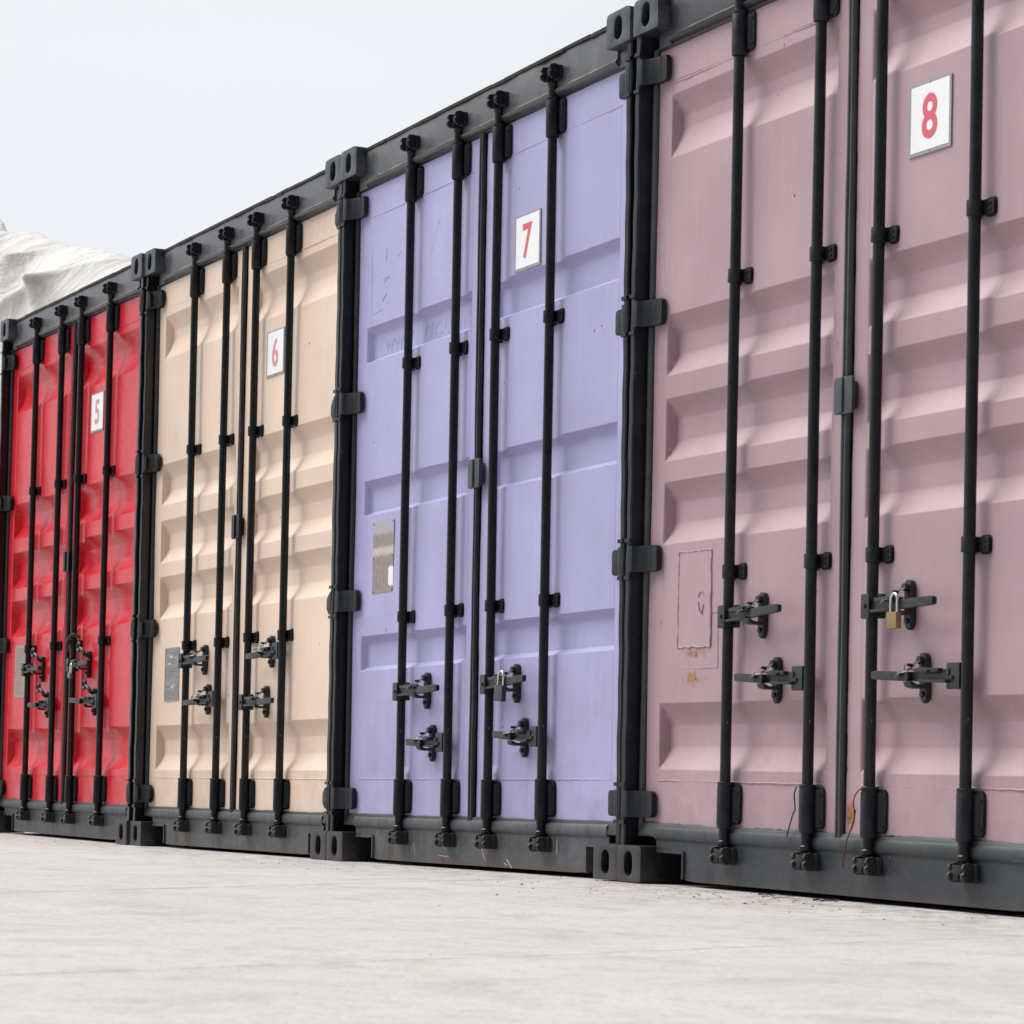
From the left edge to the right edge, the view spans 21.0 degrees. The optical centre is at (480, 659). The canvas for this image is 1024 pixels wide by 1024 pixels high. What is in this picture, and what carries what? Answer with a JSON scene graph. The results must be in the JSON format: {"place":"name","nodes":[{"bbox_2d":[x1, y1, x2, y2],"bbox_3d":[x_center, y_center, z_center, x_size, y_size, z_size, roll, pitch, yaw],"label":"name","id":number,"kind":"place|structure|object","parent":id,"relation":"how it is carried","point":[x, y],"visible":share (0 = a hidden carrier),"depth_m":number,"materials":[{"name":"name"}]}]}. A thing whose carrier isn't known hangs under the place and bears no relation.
{"place":"outdoors","nodes":[
{"label":"outdoors","id":0,"kind":"place"},
{"bbox_2d":[0,0,637,257],"label":"sky","id":1,"kind":"structure","parent":0,"point":[130,128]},
{"bbox_2d":[4,837,1010,1013],"bbox_3d":[-1.342,0.694,8.948,3.320,0.027,12.423,2,-3,-26],"label":"grit","id":2,"kind":"object","parent":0,"point":[582,899],"visible":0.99,"depth_m":8.01,"materials":[{"name":"grey gravel"}]},
{"bbox_2d":[0,832,1023,1023],"bbox_3d":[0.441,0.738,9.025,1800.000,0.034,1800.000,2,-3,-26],"label":"ground","id":3,"kind":"structure","parent":0,"point":[122,936],"depth_m":5.45,"materials":[{"name":"concrete"}]},
{"bbox_2d":[0,220,131,395],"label":"mountain","id":4,"kind":"structure","parent":3,"relation":"on","point":[38,270],"depth_m":40.73,"materials":[{"name":"white snow"}]},
{"bbox_2d":[0,253,145,844],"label":"shipping container","id":5,"kind":"object","parent":3,"relation":"on","point":[71,396],"visible":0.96,"depth_m":14.54,"materials":[{"name":"metal"}]},
{"bbox_2d":[0,308,77,820],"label":"door","id":6,"kind":"structure","parent":5,"relation":"in","point":[36,502],"depth_m":15.14,"materials":[{"name":"red paint"}]},
{"bbox_2d":[67,663,72,678],"bbox_3d":[-2.118,0.058,14.311,0.019,0.082,0.034,2,11,-26],"label":"padlock","id":7,"kind":"object","parent":5,"relation":"attached to","point":[70,675],"visible":1,"depth_m":14.30,"materials":[{"name":"metal"}]},
{"bbox_2d":[65,633,80,650],"bbox_3d":[-2.132,-0.090,14.427,0.061,0.091,0.173,2,-3,-26],"label":"cable","id":8,"kind":"object","parent":5,"relation":"attached to","point":[69,637],"visible":1,"depth_m":14.39,"materials":[{"name":"black rubber"}]},
{"bbox_2d":[61,285,141,824],"bbox_3d":[-1.908,-0.531,14.077,0.129,2.742,1.244,2,-3,-26],"label":"door","id":9,"kind":"structure","parent":5,"relation":"in","point":[98,562],"depth_m":14.11,"materials":[{"name":"red paint"}]},
{"bbox_2d":[130,155,342,859],"bbox_3d":[1.580,-0.472,13.711,6.069,2.896,2.438,2,-3,-26],"label":"shipping container","id":10,"kind":"object","parent":3,"relation":"on","point":[235,642],"visible":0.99,"depth_m":12.38,"materials":[{"name":"metal"}]},
{"bbox_2d":[133,230,247,832],"bbox_3d":[-1.350,-0.570,12.954,0.136,2.742,1.210,2,-3,-26],"label":"door","id":11,"kind":"structure","parent":10,"relation":"in","point":[189,630],"depth_m":12.94,"materials":[{"name":"beige paint"}]},
{"bbox_2d":[230,199,340,836],"bbox_3d":[-0.825,-0.612,11.883,0.136,2.742,1.244,2,-3,-26],"label":"door","id":12,"kind":"structure","parent":10,"relation":"in","point":[281,527],"depth_m":11.90,"materials":[{"name":"beige paint"}]},
{"bbox_2d":[326,6,636,879],"bbox_3d":[2.654,-0.563,11.508,6.069,2.896,2.438,2,-3,-26],"label":"shipping container","id":13,"kind":"object","parent":3,"relation":"on","point":[484,388],"visible":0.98,"depth_m":10.10,"materials":[{"name":"metal"}]},
{"bbox_2d":[331,116,483,845],"bbox_3d":[-0.277,-0.659,10.755,0.136,2.742,1.210,2,-3,-26],"label":"door","id":14,"kind":"structure","parent":13,"relation":"in","point":[412,402],"depth_m":10.72,"materials":[{"name":"purple paint"}]},
{"bbox_2d":[494,670,505,701],"bbox_3d":[0.072,0.092,9.835,0.019,0.112,0.062,2,2,-26],"label":"padlock","id":15,"kind":"object","parent":13,"relation":"attached to","point":[500,693],"visible":1,"depth_m":9.82,"materials":[{"name":"metal"}]},
{"bbox_2d":[468,62,629,850],"bbox_3d":[0.246,-0.704,9.684,0.136,2.742,1.244,2,-3,-26],"label":"door","id":16,"kind":"structure","parent":13,"relation":"in","point":[548,554],"depth_m":9.68,"materials":[{"name":"purple paint"}]},
{"bbox_2d":[758,893,779,896],"bbox_3d":[0.849,0.692,8.135,0.034,0.010,0.120,2,-3,-26],"label":"twig","id":17,"kind":"object","parent":3,"relation":"on","point":[773,895],"visible":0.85,"depth_m":8.13,"materials":[{"name":"wood"}]},
{"bbox_2d":[761,895,799,898],"bbox_3d":[0.873,0.687,7.992,0.019,0.010,0.159,3,-4,-40],"label":"twig","id":18,"kind":"object","parent":3,"relation":"on","point":[779,896],"visible":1,"depth_m":7.99,"materials":[{"name":"beige wood"}]},
{"bbox_2d":[617,0,1023,911],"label":"shipping container","id":19,"kind":"object","parent":3,"relation":"on","point":[827,392],"visible":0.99,"depth_m":8.10,"materials":[{"name":"metal"}]},
{"bbox_2d":[622,0,859,868],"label":"door","id":20,"kind":"structure","parent":19,"relation":"in","point":[744,314],"depth_m":8.53,"materials":[{"name":"pink paint"}]},
{"bbox_2d":[786,786,796,836],"bbox_3d":[0.923,0.449,8.144,0.018,0.152,0.088,2,-3,-12],"label":"cable tie","id":21,"kind":"object","parent":19,"relation":"attached to","point":[793,812],"visible":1,"depth_m":8.16,"materials":[{"name":"black plastic"}]},
{"bbox_2d":[841,786,866,868],"bbox_3d":[1.060,0.476,7.828,0.020,0.238,0.148,2,-3,-16],"label":"wire loop","id":22,"kind":"object","parent":19,"relation":"hanging from","point":[844,848],"visible":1,"depth_m":7.87,"materials":[{"name":"brown metal"}]},
{"bbox_2d":[886,592,901,628],"bbox_3d":[1.144,-0.136,7.650,0.019,0.102,0.046,2,-3,-26],"label":"padlock","id":23,"kind":"object","parent":19,"relation":"attached to","point":[893,620],"visible":1,"depth_m":7.64,"materials":[{"name":"gold metal"}]},
{"bbox_2d":[834,0,1023,880],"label":"door","id":24,"kind":"structure","parent":19,"relation":"in","point":[932,727],"depth_m":7.65,"materials":[{"name":"pink paint"}]},
{"bbox_2d":[813,899,839,901],"bbox_3d":[0.985,0.684,7.869,0.089,0.010,0.013,-1,-3,36],"label":"twig","id":25,"kind":"object","parent":3,"relation":"on","point":[826,900],"visible":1,"depth_m":7.86,"materials":[{"name":"wood"}]}
]}

